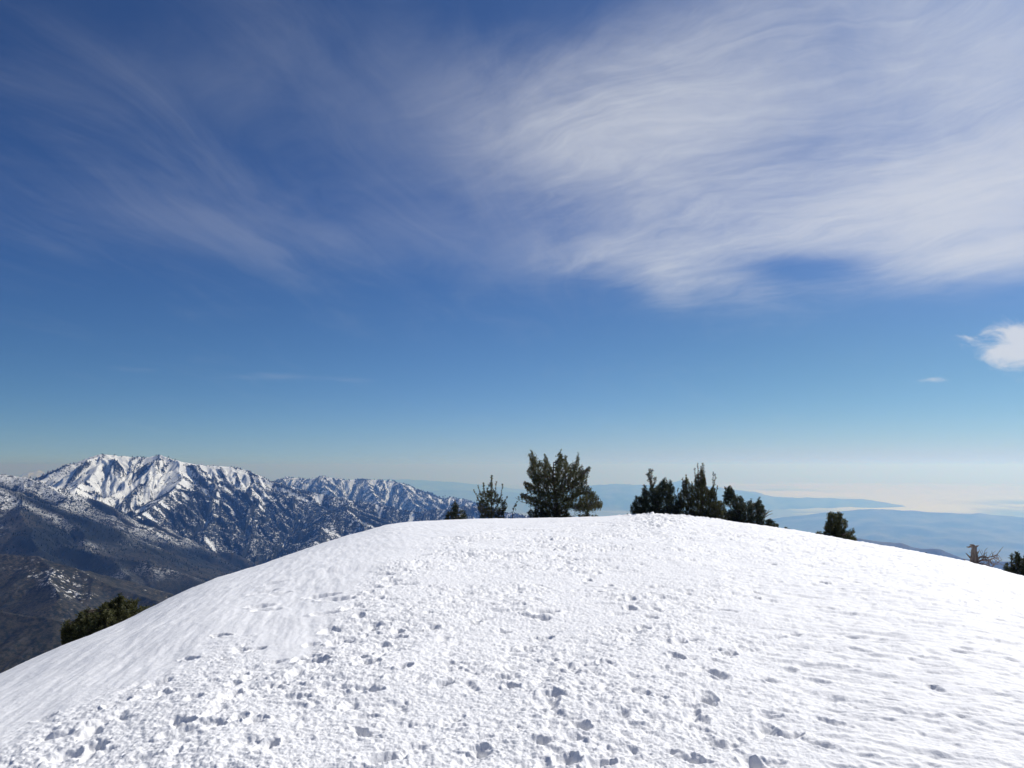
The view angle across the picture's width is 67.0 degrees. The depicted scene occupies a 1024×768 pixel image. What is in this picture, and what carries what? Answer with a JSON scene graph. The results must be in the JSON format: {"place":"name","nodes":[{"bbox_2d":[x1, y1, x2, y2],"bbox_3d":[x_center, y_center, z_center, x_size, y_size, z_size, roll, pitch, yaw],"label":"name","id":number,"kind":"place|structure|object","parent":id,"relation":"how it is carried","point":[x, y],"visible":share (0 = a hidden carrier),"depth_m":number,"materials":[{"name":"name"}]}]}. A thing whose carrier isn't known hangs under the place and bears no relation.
{"place":"outdoors","nodes":[
{"label":"outdoors","id":0,"kind":"place"},
{"bbox_2d":[19,470,45,478],"bbox_3d":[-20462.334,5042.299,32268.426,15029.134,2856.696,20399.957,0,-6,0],"label":"ridge","id":1,"kind":"structure","parent":0,"point":[35,474],"depth_m":31810.12,"materials":[{"name":"white snow"}]},
{"bbox_2d":[0,611,71,672],"bbox_3d":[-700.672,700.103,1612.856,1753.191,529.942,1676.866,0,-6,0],"label":"valley slope","id":2,"kind":"structure","parent":0,"point":[23,638],"depth_m":1472.00,"materials":[{"name":"grey stone"}]},
{"bbox_2d":[0,554,174,622],"bbox_3d":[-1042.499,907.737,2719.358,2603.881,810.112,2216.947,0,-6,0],"label":"brown hill","id":3,"kind":"structure","parent":0,"point":[36,586],"depth_m":2037.34,"materials":[{"name":"stone"}]},
{"bbox_2d":[0,474,259,580],"bbox_3d":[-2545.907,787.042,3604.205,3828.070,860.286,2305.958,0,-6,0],"label":"snowy hill","id":4,"kind":"structure","parent":0,"point":[12,503],"depth_m":3538.22,"materials":[{"name":"white snow"}]},
{"bbox_2d":[54,541,206,594],"bbox_3d":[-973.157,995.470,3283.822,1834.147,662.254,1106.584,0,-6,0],"label":"foothill","id":5,"kind":"structure","parent":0,"point":[161,578],"depth_m":2990.90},
{"bbox_2d":[34,454,529,563],"bbox_3d":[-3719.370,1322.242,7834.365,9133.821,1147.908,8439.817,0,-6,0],"label":"mountain","id":6,"kind":"structure","parent":0,"point":[118,487],"depth_m":5224.27,"materials":[{"name":"white snow"}]},
{"bbox_2d":[0,454,525,580],"bbox_3d":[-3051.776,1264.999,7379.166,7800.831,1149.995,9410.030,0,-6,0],"label":"conifer forest","id":7,"kind":"object","parent":6,"relation":"on","point":[337,511],"visible":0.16,"depth_m":4999.35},
{"bbox_2d":[274,476,485,511],"bbox_3d":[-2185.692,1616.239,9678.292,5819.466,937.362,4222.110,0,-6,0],"label":"mountain","id":8,"kind":"structure","parent":0,"point":[343,484],"depth_m":9169.23,"materials":[{"name":"white snow"}]},
{"bbox_2d":[385,479,546,493],"bbox_3d":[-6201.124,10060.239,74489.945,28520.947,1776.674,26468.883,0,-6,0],"label":"ridge","id":9,"kind":"structure","parent":0,"point":[424,485],"depth_m":73254.25,"materials":[{"name":"blue"}]},
{"bbox_2d":[424,490,537,512],"bbox_3d":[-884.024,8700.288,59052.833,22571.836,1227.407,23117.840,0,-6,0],"label":"ridge","id":10,"kind":"structure","parent":0,"point":[511,501],"depth_m":56596.82,"materials":[{"name":"blue"}]},
{"bbox_2d":[0,512,1023,767],"bbox_3d":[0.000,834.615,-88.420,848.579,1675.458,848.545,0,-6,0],"label":"snow ground","id":11,"kind":"structure","parent":0,"point":[654,640],"depth_m":6.88,"materials":[{"name":"white snow"}]},
{"bbox_2d":[59,592,154,644],"bbox_3d":[-9.662,5.876,18.707,2.215,1.576,2.025,0,-6,0],"label":"pine bush","id":12,"kind":"object","parent":11,"relation":"on","point":[112,612],"visible":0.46,"depth_m":18.24,"materials":[{"name":"green plant"}]},
{"bbox_2d":[444,500,467,519],"bbox_3d":[-3.463,8.018,48.273,1.265,1.595,1.300,-6,-8,44],"label":"pine tree","id":13,"kind":"object","parent":11,"relation":"on","point":[452,514],"visible":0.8,"depth_m":48.17,"materials":[{"name":"green plant"}]},
{"bbox_2d":[473,475,507,518],"bbox_3d":[-1.394,7.494,50.459,2.324,3.158,1.463,0,-6,0],"label":"pine tree","id":14,"kind":"object","parent":11,"relation":"on","point":[489,494],"visible":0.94,"depth_m":50.30,"materials":[{"name":"green plant"}]},
{"bbox_2d":[516,449,602,517],"bbox_3d":[3.199,6.968,52.492,5.998,5.192,4.127,0,-6,0],"label":"pine tree","id":15,"kind":"object","parent":11,"relation":"on","point":[555,507],"visible":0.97,"depth_m":51.98,"materials":[{"name":"green plant"}]},
{"bbox_2d":[578,512,598,516],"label":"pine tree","id":16,"kind":"object","parent":11,"relation":"on","point":[584,514],"visible":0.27,"depth_m":51.12,"materials":[{"name":"green plant"}]},
{"bbox_2d":[630,468,680,514],"bbox_3d":[8.856,6.951,47.716,2.986,3.537,2.680,-5,-8,41],"label":"pine tree","id":17,"kind":"object","parent":11,"relation":"on","point":[658,497],"visible":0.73,"depth_m":47.38,"materials":[{"name":"green plant"}]},
{"bbox_2d":[677,463,726,519],"bbox_3d":[11.704,6.818,47.628,3.078,3.972,2.517,0,-6,0],"label":"pine tree","id":18,"kind":"object","parent":11,"relation":"on","point":[712,505],"visible":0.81,"depth_m":47.30,"materials":[{"name":"green plant"}]},
{"bbox_2d":[722,485,772,524],"bbox_3d":[13.664,7.319,45.541,2.311,2.762,2.200,3,-7,-24],"label":"pine tree","id":19,"kind":"object","parent":11,"relation":"on","point":[749,514],"visible":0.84,"depth_m":45.13,"materials":[{"name":"green plant"}]},
{"bbox_2d":[763,519,778,527],"bbox_3d":[14.406,7.930,43.056,0.894,0.913,0.750,-3,-7,23],"label":"pine shrub","id":20,"kind":"object","parent":11,"relation":"on","point":[770,521],"visible":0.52,"depth_m":43.05,"materials":[{"name":"green plant"}]},
{"bbox_2d":[816,511,857,540],"bbox_3d":[15.253,6.905,36.466,1.691,1.871,1.694,3,-7,-28],"label":"pine tree","id":21,"kind":"object","parent":11,"relation":"on","point":[835,524],"visible":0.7,"depth_m":36.26,"materials":[{"name":"green plant"}]},
{"bbox_2d":[963,544,1002,566],"bbox_3d":[16.953,6.382,27.815,1.359,1.212,0.940,-2,-6,17],"label":"dead tree","id":22,"kind":"object","parent":11,"relation":"on","point":[974,557],"visible":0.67,"depth_m":27.86,"materials":[{"name":"brown wood"}]},
{"bbox_2d":[1003,551,1023,575],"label":"pine tree","id":23,"kind":"object","parent":11,"relation":"on","point":[1017,567],"visible":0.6,"depth_m":24.74,"materials":[{"name":"green plant"}]},
{"bbox_2d":[0,0,1023,486],"label":"sky","id":24,"kind":"structure","parent":0,"point":[750,241],"materials":[{"name":"blue"}]},
{"bbox_2d":[527,480,905,518],"bbox_3d":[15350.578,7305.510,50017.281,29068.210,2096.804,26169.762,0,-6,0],"label":"ridge","id":25,"kind":"structure","parent":0,"point":[617,499],"depth_m":47657.87,"materials":[{"name":"blue"}]},
{"bbox_2d":[487,485,1023,519],"bbox_3d":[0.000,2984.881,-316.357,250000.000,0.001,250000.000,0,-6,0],"label":"valley ground","id":26,"kind":"structure","parent":0,"point":[1010,512],"depth_m":53678.41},
{"bbox_2d":[596,482,1023,514],"bbox_3d":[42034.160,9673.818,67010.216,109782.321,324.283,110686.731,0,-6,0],"label":"cloud","id":27,"kind":"structure","parent":0,"point":[952,498],"depth_m":67296.97,"materials":[{"name":"white"}]},
{"bbox_2d":[753,509,1023,561],"bbox_3d":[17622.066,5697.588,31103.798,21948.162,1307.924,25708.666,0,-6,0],"label":"ridge","id":28,"kind":"structure","parent":0,"point":[956,534],"depth_m":27353.76,"materials":[{"name":"blue"}]},
{"bbox_2d":[857,538,1014,569],"bbox_3d":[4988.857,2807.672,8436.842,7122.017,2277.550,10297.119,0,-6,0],"label":"hill","id":29,"kind":"structure","parent":0,"point":[939,552],"depth_m":8197.64,"materials":[{"name":"blue"}]}
]}

